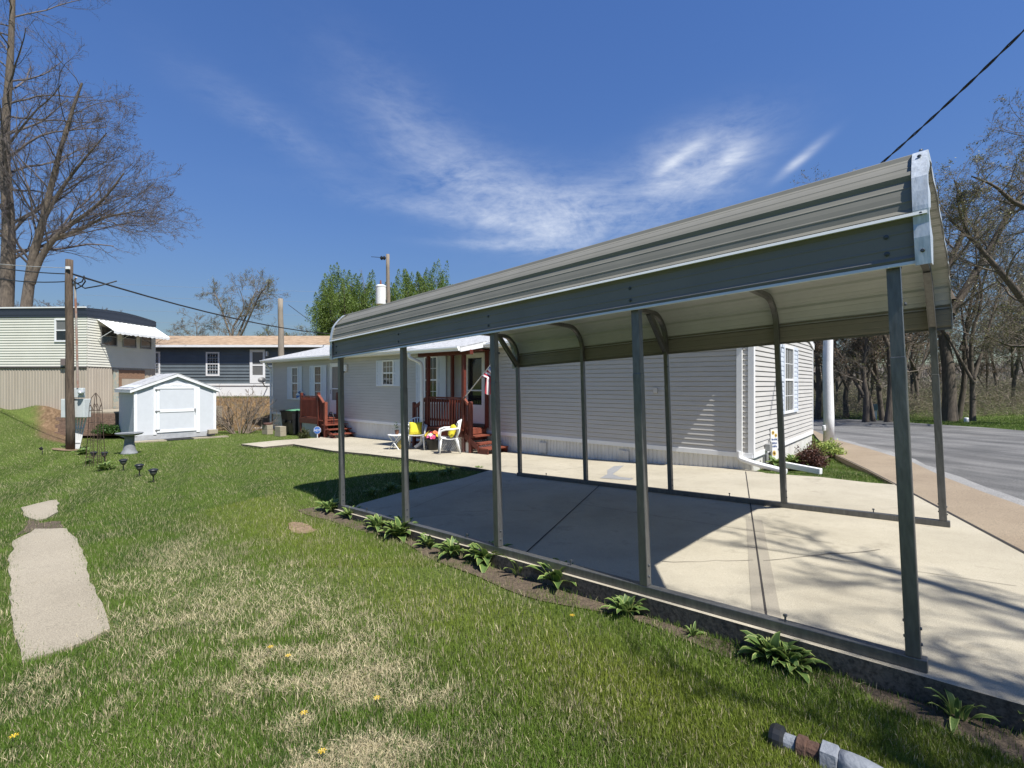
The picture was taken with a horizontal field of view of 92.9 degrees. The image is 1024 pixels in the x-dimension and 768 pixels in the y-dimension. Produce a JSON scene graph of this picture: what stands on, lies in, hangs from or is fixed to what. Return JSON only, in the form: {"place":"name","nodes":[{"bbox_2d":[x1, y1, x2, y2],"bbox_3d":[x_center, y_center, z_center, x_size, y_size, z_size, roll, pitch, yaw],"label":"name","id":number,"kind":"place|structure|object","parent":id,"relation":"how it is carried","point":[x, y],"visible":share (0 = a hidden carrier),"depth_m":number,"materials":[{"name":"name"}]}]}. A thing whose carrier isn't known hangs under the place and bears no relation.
{"place":"outdoors","nodes":[
{"label":"outdoors","id":0,"kind":"place"},
{"bbox_2d":[21,500,59,520],"bbox_3d":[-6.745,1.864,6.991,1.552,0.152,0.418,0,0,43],"label":"stepping stone","id":1,"kind":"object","parent":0,"point":[40,510],"depth_m":6.93,"materials":[{"name":"stone"}]},
{"bbox_2d":[8,528,109,662],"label":"path","id":2,"kind":"structure","parent":0,"point":[52,613],"depth_m":3.95,"materials":[{"name":"concrete"}]},
{"bbox_2d":[216,395,274,430],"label":"dead grass","id":3,"kind":"structure","parent":0,"point":[237,398],"depth_m":26.01,"materials":[{"name":"plant"}]},
{"bbox_2d":[0,395,1023,767],"bbox_3d":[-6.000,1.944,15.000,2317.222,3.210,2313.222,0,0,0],"label":"lawn ground","id":4,"kind":"structure","parent":0,"point":[44,419],"depth_m":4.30,"materials":[{"name":"plant"}]},
{"bbox_2d":[16,519,62,534],"bbox_3d":[-5.968,1.795,6.226,0.463,0.020,1.021,0,0,-39],"label":"dirt patch","id":5,"kind":"object","parent":4,"relation":"on","point":[33,526],"visible":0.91,"depth_m":6.17,"materials":[{"name":"soil"}]},
{"bbox_2d":[0,0,139,306],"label":"maple tree","id":6,"kind":"object","parent":4,"relation":"on","point":[7,293],"visible":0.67,"depth_m":26.97,"materials":[{"name":"grey plant"}]},
{"bbox_2d":[61,259,90,449],"bbox_3d":[-13.363,-0.813,14.823,0.802,5.900,0.500,0,0,0],"label":"utility pole","id":7,"kind":"object","parent":4,"relation":"on","point":[72,408],"visible":0.94,"depth_m":14.67,"materials":[{"name":"brown wood"}]},
{"bbox_2d":[75,399,84,416],"bbox_3d":[-13.225,0.736,14.826,0.391,0.568,0.025,0,0,0],"label":"electrical box","id":8,"kind":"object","parent":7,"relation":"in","point":[79,403],"depth_m":14.81,"materials":[{"name":"grey metal"}]},
{"bbox_2d":[71,273,330,333],"bbox_3d":[-11.089,-3.429,26.248,1.021,1.161,23.636,0,0,9],"label":"overhead wire","id":9,"kind":"object","parent":7,"relation":"attached to","point":[85,278],"visible":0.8,"depth_m":17.16,"materials":[{"name":"black rubber"}]},
{"bbox_2d":[75,417,86,448],"bbox_3d":[-13.401,1.446,15.070,0.444,1.276,0.045,0,0,-8],"label":"fan trellis","id":10,"kind":"object","parent":4,"relation":"on","point":[78,436],"visible":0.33,"depth_m":15.06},
{"bbox_2d":[0,306,169,409],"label":"old trailer","id":11,"kind":"object","parent":4,"relation":"on","point":[116,349],"visible":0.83,"depth_m":20.77,"materials":[{"name":"beige"}]},
{"bbox_2d":[54,413,118,435],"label":"retaining wall","id":12,"kind":"structure","parent":4,"relation":"on","point":[109,419],"depth_m":19.12,"materials":[{"name":"brown brick"}]},
{"bbox_2d":[85,393,105,465],"bbox_3d":[-9.827,1.091,11.480,0.330,1.774,0.330,0,0,11],"label":"garden obelisk","id":13,"kind":"object","parent":4,"relation":"on","point":[98,422],"visible":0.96,"depth_m":11.46,"materials":[{"name":"brown metal"}]},
{"bbox_2d":[0,4,202,306],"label":"maple tree","id":14,"kind":"object","parent":4,"relation":"on","point":[34,257],"visible":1,"depth_m":25.86,"materials":[{"name":"grey plant"}]},
{"bbox_2d":[89,461,117,470],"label":"hosta plant","id":15,"kind":"object","parent":4,"relation":"on","point":[104,466],"visible":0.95,"depth_m":10.62,"materials":[{"name":"green plant"}]},
{"bbox_2d":[91,423,120,433],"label":"weed clump","id":16,"kind":"object","parent":4,"relation":"on","point":[110,429],"visible":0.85,"depth_m":18.73,"materials":[{"name":"plant"}]},
{"bbox_2d":[114,432,143,454],"bbox_3d":[-10.907,1.693,13.863,0.659,0.605,0.659,0,0,0],"label":"bird bath","id":17,"kind":"object","parent":4,"relation":"on","point":[129,448],"visible":0.99,"depth_m":13.77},
{"bbox_2d":[92,406,221,423],"bbox_3d":[-16.200,1.550,21.875,3.200,0.900,5.250,0,0,0],"label":"terrace pad","id":18,"kind":"object","parent":4,"relation":"on","point":[117,410],"visible":0.09,"depth_m":20.19,"materials":[{"name":"concrete"}]},
{"bbox_2d":[114,373,219,440],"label":"garden shed","id":19,"kind":"structure","parent":4,"relation":"on","point":[167,406],"depth_m":18.30,"materials":[{"name":"grey"}]},
{"bbox_2d":[155,387,195,432],"bbox_3d":[-12.642,0.949,18.342,0.093,1.702,1.324,0,0,41],"label":"door","id":20,"kind":"structure","parent":19,"relation":"in","point":[176,406],"depth_m":18.35,"materials":[{"name":"wood"}]},
{"bbox_2d":[166,308,226,335],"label":"budding tree","id":21,"kind":"object","parent":4,"relation":"on","point":[195,323],"visible":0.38,"depth_m":50.42,"materials":[{"name":"brown plant"}]},
{"bbox_2d":[194,267,289,335],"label":"budding tree","id":22,"kind":"object","parent":4,"relation":"on","point":[253,303],"visible":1,"depth_m":47.17,"materials":[{"name":"brown plant"}]},
{"bbox_2d":[155,336,329,396],"bbox_3d":[-17.250,-1.190,31.847,17.100,3.980,5.506,0,0,0],"label":"blue home","id":23,"kind":"object","parent":4,"relation":"on","point":[233,365],"visible":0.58,"depth_m":29.98,"materials":[{"name":"grey"}]},
{"bbox_2d":[206,352,219,375],"bbox_3d":[-18.447,-1.234,29.977,0.833,1.480,0.045,0,0,0],"label":"window","id":24,"kind":"structure","parent":23,"relation":"in","point":[207,355],"depth_m":29.98,"materials":[{"name":"white plastic"}]},
{"bbox_2d":[250,350,264,382],"bbox_3d":[-15.677,-1.085,29.965,0.925,2.070,0.070,0,0,0],"label":"door","id":25,"kind":"structure","parent":23,"relation":"in","point":[257,369],"depth_m":29.95,"materials":[{"name":"white plastic"}]},
{"bbox_2d":[216,385,279,433],"bbox_3d":[-12.068,1.097,20.881,3.625,2.255,3.232,0,0,0],"label":"bare shrub","id":26,"kind":"object","parent":4,"relation":"on","point":[230,429],"visible":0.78,"depth_m":21.33,"materials":[{"name":"plant"}]},
{"bbox_2d":[262,423,272,434],"bbox_3d":[-10.366,1.889,20.626,0.400,0.480,0.351,0,0,32],"label":"block stack","id":27,"kind":"object","parent":4,"relation":"on","point":[267,428],"visible":0.98,"depth_m":20.50,"materials":[{"name":"concrete"}]},
{"bbox_2d":[275,426,285,436],"bbox_3d":[-9.334,1.904,19.603,0.400,0.395,0.260,0,0,32],"label":"block stack","id":28,"kind":"object","parent":4,"relation":"on","point":[280,431],"visible":0.99,"depth_m":19.50,"materials":[{"name":"concrete"}]},
{"bbox_2d":[278,298,283,355],"bbox_3d":[-12.805,-2.489,27.000,0.375,4.499,0.338,0,0,0],"label":"utility pole","id":29,"kind":"object","parent":4,"relation":"on","point":[280,331],"visible":0.7,"depth_m":26.88,"materials":[{"name":"wood"}]},
{"bbox_2d":[280,409,290,432],"bbox_3d":[-9.423,1.597,20.804,0.645,1.100,0.786,0,0,35],"label":"wheelie bin","id":30,"kind":"object","parent":4,"relation":"on","point":[284,417],"visible":0.36,"depth_m":20.52,"materials":[{"name":"black plastic"}]},
{"bbox_2d":[285,409,299,433],"bbox_3d":[-8.918,1.582,20.236,0.645,1.100,0.786,0,0,44],"label":"wheelie bin","id":31,"kind":"object","parent":4,"relation":"on","point":[293,415],"visible":0.49,"depth_m":19.95,"materials":[{"name":"black plastic"}]},
{"bbox_2d":[288,522,315,532],"bbox_3d":[-2.626,1.775,6.018,0.269,0.016,0.680,0,0,-41],"label":"dirt patch","id":32,"kind":"object","parent":4,"relation":"on","point":[306,528],"visible":0.86,"depth_m":6.02,"materials":[{"name":"soil"}]},
{"bbox_2d":[297,427,310,438],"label":"boxwood bush","id":33,"kind":"object","parent":4,"relation":"on","point":[303,433],"visible":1,"depth_m":18.38,"materials":[{"name":"green plant"}]},
{"bbox_2d":[299,392,354,437],"bbox_3d":[-7.222,1.205,19.027,2.710,1.750,0.947,0,0,41],"label":"side stoop","id":34,"kind":"object","parent":4,"relation":"on","point":[314,410],"visible":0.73,"depth_m":18.81,"materials":[{"name":"red"}]},
{"bbox_2d":[305,262,393,335],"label":"green tree","id":35,"kind":"object","parent":4,"relation":"on","point":[330,303],"visible":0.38,"depth_m":43.14,"materials":[{"name":"green plant"}]},
{"bbox_2d":[375,254,389,304],"bbox_3d":[-10.210,-5.755,38.000,1.591,8.751,0.840,0,0,0],"label":"utility pole","id":36,"kind":"object","parent":4,"relation":"on","point":[382,291],"visible":0.74,"depth_m":37.86,"materials":[{"name":"brown wood"}]},
{"bbox_2d":[386,259,452,302],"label":"green tree","id":37,"kind":"object","parent":4,"relation":"on","point":[409,286],"visible":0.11,"depth_m":45.16,"materials":[{"name":"green plant"}]},
{"bbox_2d":[259,335,814,473],"bbox_3d":[-1.709,0.360,18.762,23.116,4.780,6.729,0,0,41],"label":"mobile home","id":38,"kind":"object","parent":4,"relation":"on","point":[723,409],"visible":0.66,"depth_m":12.07,"materials":[{"name":"grey plastic"}]},
{"bbox_2d":[291,367,297,399],"bbox_3d":[-9.745,-0.035,21.842,0.610,1.470,0.045,0,0,41],"label":"window","id":39,"kind":"structure","parent":38,"relation":"in","point":[294,370],"depth_m":21.89,"materials":[{"name":"white plastic"}]},
{"bbox_2d":[314,366,320,395],"bbox_3d":[-8.174,-0.035,20.487,0.600,1.470,0.045,0,0,41],"label":"window","id":40,"kind":"structure","parent":38,"relation":"in","point":[317,369],"depth_m":20.52,"materials":[{"name":"white plastic"}]},
{"bbox_2d":[330,363,337,415],"bbox_3d":[-7.050,0.215,19.485,0.990,2.110,0.092,0,0,41],"label":"door","id":41,"kind":"structure","parent":38,"relation":"in","point":[333,366],"depth_m":19.61,"materials":[{"name":"white plastic"}]},
{"bbox_2d":[382,360,392,385],"bbox_3d":[-4.389,-0.390,17.223,0.680,0.920,0.045,0,0,41],"label":"window","id":42,"kind":"structure","parent":38,"relation":"in","point":[387,365],"depth_m":17.25,"materials":[{"name":"white plastic"}]},
{"bbox_2d":[424,356,436,403],"bbox_3d":[-2.610,-0.130,15.684,0.660,1.540,0.045,0,0,41],"label":"window","id":43,"kind":"structure","parent":38,"relation":"in","point":[433,360],"depth_m":15.65,"materials":[{"name":"white plastic"}]},
{"bbox_2d":[466,352,484,426],"bbox_3d":[-1.111,0.155,14.359,0.900,2.150,0.092,0,0,41],"label":"door","id":44,"kind":"structure","parent":38,"relation":"in","point":[475,362],"depth_m":14.31,"materials":[{"name":"white plastic"}]},
{"bbox_2d":[785,345,793,413],"bbox_3d":[6.641,-0.100,11.680,0.045,1.600,0.960,0,0,41],"label":"window","id":45,"kind":"structure","parent":38,"relation":"in","point":[789,351],"depth_m":11.77,"materials":[{"name":"white plastic"}]},
{"bbox_2d":[298,506,1023,765],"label":"garden bed","id":46,"kind":"object","parent":4,"relation":"on","point":[525,585],"visible":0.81,"depth_m":3.23,"materials":[{"name":"soil"}]},
{"bbox_2d":[313,497,348,511],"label":"hosta plant","id":47,"kind":"object","parent":46,"relation":"on","point":[330,505],"visible":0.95,"depth_m":6.80,"materials":[{"name":"green plant"}]},
{"bbox_2d":[363,513,391,531],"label":"hosta plant","id":48,"kind":"object","parent":46,"relation":"on","point":[376,523],"visible":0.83,"depth_m":5.89,"materials":[{"name":"green plant"}]},
{"bbox_2d":[376,516,418,542],"bbox_3d":[-1.312,1.651,5.615,0.486,0.234,0.555,0,0,4],"label":"hosta plant","id":49,"kind":"object","parent":46,"relation":"on","point":[396,528],"visible":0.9,"depth_m":5.53,"materials":[{"name":"green plant"}]},
{"bbox_2d":[413,533,437,546],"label":"hosta plant","id":50,"kind":"object","parent":46,"relation":"on","point":[427,541],"visible":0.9,"depth_m":5.19,"materials":[{"name":"green plant"}]},
{"bbox_2d":[431,535,468,558],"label":"hosta plant","id":51,"kind":"object","parent":46,"relation":"on","point":[451,549],"visible":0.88,"depth_m":4.88,"materials":[{"name":"green plant"}]},
{"bbox_2d":[462,540,512,572],"bbox_3d":[-0.221,1.624,4.710,0.469,0.226,0.536,0,0,-40],"label":"hosta plant","id":52,"kind":"object","parent":46,"relation":"on","point":[485,555],"visible":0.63,"depth_m":4.61,"materials":[{"name":"green plant"}]},
{"bbox_2d":[526,558,576,588],"bbox_3d":[0.428,1.600,4.128,0.617,0.211,0.515,0,0,34],"label":"hosta plant","id":53,"kind":"object","parent":46,"relation":"on","point":[556,575],"visible":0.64,"depth_m":4.04,"materials":[{"name":"green plant"}]},
{"bbox_2d":[598,594,648,614],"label":"hosta plant","id":54,"kind":"object","parent":46,"relation":"on","point":[624,605],"visible":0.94,"depth_m":3.52,"materials":[{"name":"green plant"}]},
{"bbox_2d":[684,621,705,636],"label":"hosta plant","id":55,"kind":"object","parent":46,"relation":"on","point":[694,631],"visible":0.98,"depth_m":3.20,"materials":[{"name":"green plant"}]},
{"bbox_2d":[737,630,814,678],"bbox_3d":[1.558,1.556,2.879,0.405,0.171,0.354,0,0,38],"label":"hosta plant","id":56,"kind":"object","parent":46,"relation":"on","point":[762,643],"visible":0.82,"depth_m":2.85,"materials":[{"name":"green plant"}]},
{"bbox_2d":[768,640,832,683],"bbox_3d":[1.628,1.563,2.773,0.333,0.136,0.399,0,0,6],"label":"hosta plant","id":57,"kind":"object","parent":46,"relation":"on","point":[804,675],"visible":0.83,"depth_m":2.75,"materials":[{"name":"green plant"}]},
{"bbox_2d":[925,687,999,733],"bbox_3d":[2.130,1.535,2.330,0.253,0.138,0.320,0,0,22],"label":"hosta plant","id":58,"kind":"object","parent":46,"relation":"on","point":[955,705],"visible":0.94,"depth_m":2.31,"materials":[{"name":"green plant"}]},
{"bbox_2d":[769,427,777,463],"bbox_3d":[5.613,1.351,10.418,0.268,0.838,0.024,0,0,-25],"label":"garden banner","id":59,"kind":"object","parent":4,"relation":"on","point":[773,435],"visible":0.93,"depth_m":10.42,"materials":[{"name":"white fabric"}]},
{"bbox_2d":[786,462,821,473],"bbox_3d":[5.506,1.597,9.288,0.090,0.110,0.780,0,2,-27],"label":"downspout extension","id":60,"kind":"object","parent":4,"relation":"on","point":[805,468],"visible":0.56,"depth_m":9.19,"materials":[{"name":"white plastic"}]},
{"bbox_2d":[768,723,882,767],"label":"old pipe","id":61,"kind":"object","parent":4,"relation":"on","point":[826,754],"visible":0.8,"depth_m":2.05,"materials":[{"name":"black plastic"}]},
{"bbox_2d":[813,336,882,419],"bbox_3d":[18.480,-3.137,29.996,8.223,10.824,6.687,0,0,0],"label":"woodland tree","id":62,"kind":"object","parent":4,"relation":"on","point":[816,386],"visible":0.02,"depth_m":29.96,"materials":[{"name":"brown plant"}]},
{"bbox_2d":[813,338,882,383],"bbox_3d":[25.292,-2.197,37.595,6.290,9.159,5.270,0,0,35],"label":"woodland tree","id":63,"kind":"object","parent":4,"relation":"on","point":[834,379],"visible":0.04,"depth_m":37.39,"materials":[{"name":"brown plant"}]},
{"bbox_2d":[813,336,884,420],"bbox_3d":[19.265,-3.531,27.429,6.737,11.398,5.694,0,0,30],"label":"woodland tree","id":64,"kind":"object","parent":4,"relation":"on","point":[881,413],"depth_m":27.04,"materials":[{"name":"brown plant"}]},
{"bbox_2d":[813,335,886,421],"bbox_3d":[18.031,-1.964,26.269,4.934,8.208,4.120,0,0,0],"label":"woodland tree","id":65,"kind":"object","parent":4,"relation":"on","point":[863,390],"visible":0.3,"depth_m":25.92,"materials":[{"name":"brown plant"}]},
{"bbox_2d":[833,341,886,405],"bbox_3d":[28.070,-2.754,39.176,5.954,10.140,7.106,0,0,32],"label":"woodland tree","id":66,"kind":"object","parent":4,"relation":"on","point":[860,383],"visible":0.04,"depth_m":39.93,"materials":[{"name":"brown plant"}]},
{"bbox_2d":[835,337,907,420],"bbox_3d":[19.514,-1.032,26.683,3.655,6.387,3.410,0,0,0],"label":"woodland tree","id":67,"kind":"object","parent":4,"relation":"on","point":[872,415],"visible":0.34,"depth_m":26.33,"materials":[{"name":"brown plant"}]},
{"bbox_2d":[821,333,928,417],"bbox_3d":[21.674,-3.450,31.132,9.051,11.412,6.311,0,0,0],"label":"woodland tree","id":68,"kind":"object","parent":4,"relation":"on","point":[846,391],"visible":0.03,"depth_m":30.94,"materials":[{"name":"brown plant"}]},
{"bbox_2d":[790,133,1023,421],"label":"woodland tree","id":69,"kind":"object","parent":4,"relation":"on","point":[949,409],"visible":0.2,"depth_m":25.78,"materials":[{"name":"brown plant"}]},
{"bbox_2d":[854,242,973,421],"bbox_3d":[20.067,-4.560,26.465,7.898,13.418,5.392,0,0,0],"label":"woodland tree","id":70,"kind":"object","parent":4,"relation":"on","point":[888,416],"visible":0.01,"depth_m":25.54,"materials":[{"name":"brown plant"}]},
{"bbox_2d":[813,366,1023,419],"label":"brushwood","id":71,"kind":"object","parent":4,"relation":"on","point":[997,395],"visible":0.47,"depth_m":36.87,"materials":[{"name":"brown plant"}]},
{"bbox_2d":[813,357,1023,394],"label":"woods","id":72,"kind":"object","parent":4,"relation":"on","point":[1020,372],"visible":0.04,"depth_m":88.93,"materials":[{"name":"brown plant"}]},
{"bbox_2d":[883,332,959,372],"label":"woodland tree","id":73,"kind":"object","parent":4,"relation":"on","point":[908,349],"visible":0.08,"depth_m":36.77,"materials":[{"name":"brown plant"}]},
{"bbox_2d":[908,329,959,383],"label":"woodland tree","id":74,"kind":"object","parent":4,"relation":"on","point":[929,372],"visible":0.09,"depth_m":50.81,"materials":[{"name":"brown plant"}]},
{"bbox_2d":[907,312,970,400],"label":"woodland tree","id":75,"kind":"object","parent":4,"relation":"on","point":[911,378],"visible":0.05,"depth_m":49.87,"materials":[{"name":"brown plant"}]},
{"bbox_2d":[905,268,993,409],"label":"woodland tree","id":76,"kind":"object","parent":4,"relation":"on","point":[916,378],"visible":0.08,"depth_m":40.02,"materials":[{"name":"brown plant"}]},
{"bbox_2d":[906,162,1023,420],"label":"woodland tree","id":77,"kind":"object","parent":4,"relation":"on","point":[971,372],"visible":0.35,"depth_m":25.62,"materials":[{"name":"brown plant"}]},
{"bbox_2d":[935,173,1023,418],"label":"woodland tree","id":78,"kind":"object","parent":4,"relation":"on","point":[961,400],"visible":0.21,"depth_m":27.35,"materials":[{"name":"brown plant"}]},
{"bbox_2d":[936,88,1023,370],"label":"woodland tree","id":79,"kind":"object","parent":4,"relation":"on","point":[1010,283],"visible":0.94,"depth_m":20.34,"materials":[{"name":"brown plant"}]},
{"bbox_2d":[937,283,1023,400],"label":"woodland tree","id":80,"kind":"object","parent":4,"relation":"on","point":[958,336],"visible":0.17,"depth_m":43.10,"materials":[{"name":"brown plant"}]},
{"bbox_2d":[955,341,1008,402],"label":"woodland tree","id":81,"kind":"object","parent":4,"relation":"on","point":[988,364],"visible":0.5,"depth_m":47.64,"materials":[{"name":"brown plant"}]},
{"bbox_2d":[969,307,1015,388],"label":"woodland tree","id":82,"kind":"object","parent":4,"relation":"on","point":[995,374],"visible":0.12,"depth_m":57.91,"materials":[{"name":"brown plant"}]},
{"bbox_2d":[972,272,1023,405],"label":"woodland tree","id":83,"kind":"object","parent":4,"relation":"on","point":[1014,372],"visible":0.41,"depth_m":39.59,"materials":[{"name":"brown plant"}]},
{"bbox_2d":[989,302,1023,373],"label":"woodland tree","id":84,"kind":"object","parent":4,"relation":"on","point":[1022,364],"visible":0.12,"depth_m":46.96,"materials":[{"name":"brown plant"}]},
{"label":"garden bed","id":85,"kind":"structure","parent":4,"relation":"on","visible":0},
{"bbox_2d":[762,455,790,466],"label":"hosta plant","id":86,"kind":"object","parent":85,"relation":"on","point":[773,461],"visible":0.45,"depth_m":9.90,"materials":[{"name":"green plant"}]},
{"bbox_2d":[785,453,808,464],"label":"hosta plant","id":87,"kind":"object","parent":85,"relation":"on","point":[792,459],"visible":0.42,"depth_m":9.93,"materials":[{"name":"green plant"}]},
{"bbox_2d":[793,438,831,467],"bbox_3d":[6.110,1.429,9.894,0.689,0.650,0.626,0,0,-40],"label":"barberry bush","id":88,"kind":"object","parent":85,"relation":"on","point":[812,456],"visible":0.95,"depth_m":9.79,"materials":[{"name":"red plant"}]},
{"bbox_2d":[806,437,847,455],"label":"euonymus bush","id":89,"kind":"object","parent":85,"relation":"on","point":[832,447],"visible":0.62,"depth_m":11.74,"materials":[{"name":"green plant"}]},
{"bbox_2d":[0,0,1023,381],"label":"sky","id":90,"kind":"structure","parent":0,"point":[482,137],"materials":[{"name":"blue"}]},
{"bbox_2d":[241,436,1023,733],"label":"driveway and patio","id":91,"kind":"structure","parent":0,"point":[972,636],"depth_m":4.46,"materials":[{"name":"concrete"}]},
{"bbox_2d":[408,417,427,449],"bbox_3d":[-2.797,1.447,14.265,0.647,0.923,0.646,0,0,-6],"label":"patio chair","id":92,"kind":"object","parent":91,"relation":"on","point":[423,435],"visible":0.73,"depth_m":14.41,"materials":[{"name":"white plastic"}]},
{"bbox_2d":[409,422,421,434],"bbox_3d":[-2.829,1.304,14.276,0.380,0.380,0.176,0,-16,-6],"label":"cushion","id":93,"kind":"object","parent":92,"relation":"on","point":[415,427],"visible":1,"depth_m":14.21,"materials":[{"name":"yellow fabric"}]},
{"bbox_2d":[425,430,438,449],"bbox_3d":[-2.283,1.612,14.034,0.600,0.573,0.641,0,0,36],"label":"flower pot","id":94,"kind":"object","parent":91,"relation":"on","point":[431,444],"visible":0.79,"depth_m":13.90,"materials":[{"name":"black plastic"}]},
{"bbox_2d":[438,419,461,454],"bbox_3d":[-1.680,1.420,13.235,0.646,0.923,0.647,0,0,-12],"label":"patio chair","id":95,"kind":"object","parent":91,"relation":"on","point":[448,428],"visible":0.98,"depth_m":13.05,"materials":[{"name":"white plastic"}]},
{"bbox_2d":[407,339,507,454],"bbox_3d":[-1.730,0.335,14.087,3.380,3.270,1.515,0,0,41],"label":"covered porch","id":96,"kind":"object","parent":91,"relation":"on","point":[471,437],"visible":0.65,"depth_m":13.82,"materials":[{"name":"red wood"}]},
{"bbox_2d":[463,365,490,398],"bbox_3d":[-0.867,-0.107,12.833,1.251,1.226,0.181,0,0,37],"label":"flag","id":97,"kind":"object","parent":96,"relation":"attached to","point":[487,373],"visible":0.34,"depth_m":12.64,"materials":[{"name":"white fabric"}]},
{"bbox_2d":[601,465,632,479],"bbox_3d":[2.145,1.726,9.565,0.586,0.066,1.924,0,0,18],"label":"driveway patch","id":98,"kind":"object","parent":91,"relation":"on","point":[610,472],"visible":1,"depth_m":9.14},
{"bbox_2d":[329,149,952,672],"bbox_3d":[1.086,0.204,5.989,6.433,2.834,3.816,-3,-3,43],"label":"carport","id":99,"kind":"object","parent":91,"relation":"on","point":[855,253],"visible":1,"depth_m":4.07,"materials":[{"name":"metal"}]},
{"bbox_2d":[745,471,766,614],"bbox_3d":[3.043,1.584,6.193,0.014,0.163,6.746,0,0,25],"label":"driveway joint","id":100,"kind":"object","parent":91,"relation":"on","point":[764,602],"visible":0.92,"depth_m":4.21,"materials":[{"name":"concrete"}]},
{"bbox_2d":[746,519,780,617],"bbox_3d":[2.221,1.538,4.382,0.170,0.072,2.769,0,0,25],"label":"concrete patch","id":101,"kind":"object","parent":91,"relation":"on","point":[771,601],"visible":0.94,"depth_m":3.91,"materials":[{"name":"concrete"}]},
{"bbox_2d":[833,453,1023,552],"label":"driveway joint","id":102,"kind":"object","parent":91,"relation":"on","point":[948,512],"visible":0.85,"depth_m":5.41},
{"bbox_2d":[813,419,1023,499],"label":"street","id":103,"kind":"structure","parent":0,"point":[992,458],"depth_m":13.33,"materials":[{"name":"asphalt"}]},
{"bbox_2d":[834,437,1023,505],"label":"road edge","id":104,"kind":"object","parent":103,"relation":"on","point":[964,481],"visible":0.46,"depth_m":8.19,"materials":[{"name":"concrete"}]},
{"bbox_2d":[813,430,1023,550],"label":"gutter strip","id":105,"kind":"object","parent":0,"point":[1001,518],"visible":0.6,"depth_m":6.69,"materials":[{"name":"beige concrete"}]},
{"bbox_2d":[822,340,833,441],"bbox_3d":[9.701,-1.266,14.930,0.326,6.072,0.291,0,0,26],"label":"utility pole","id":106,"kind":"object","parent":105,"relation":"on","point":[828,410],"visible":0.59,"depth_m":14.81,"materials":[{"name":"metal"}]},
{"bbox_2d":[881,29,1023,162],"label":"overhead wire","id":107,"kind":"object","parent":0,"point":[965,86],"visible":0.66,"depth_m":8.74,"materials":[{"name":"black rubber"}]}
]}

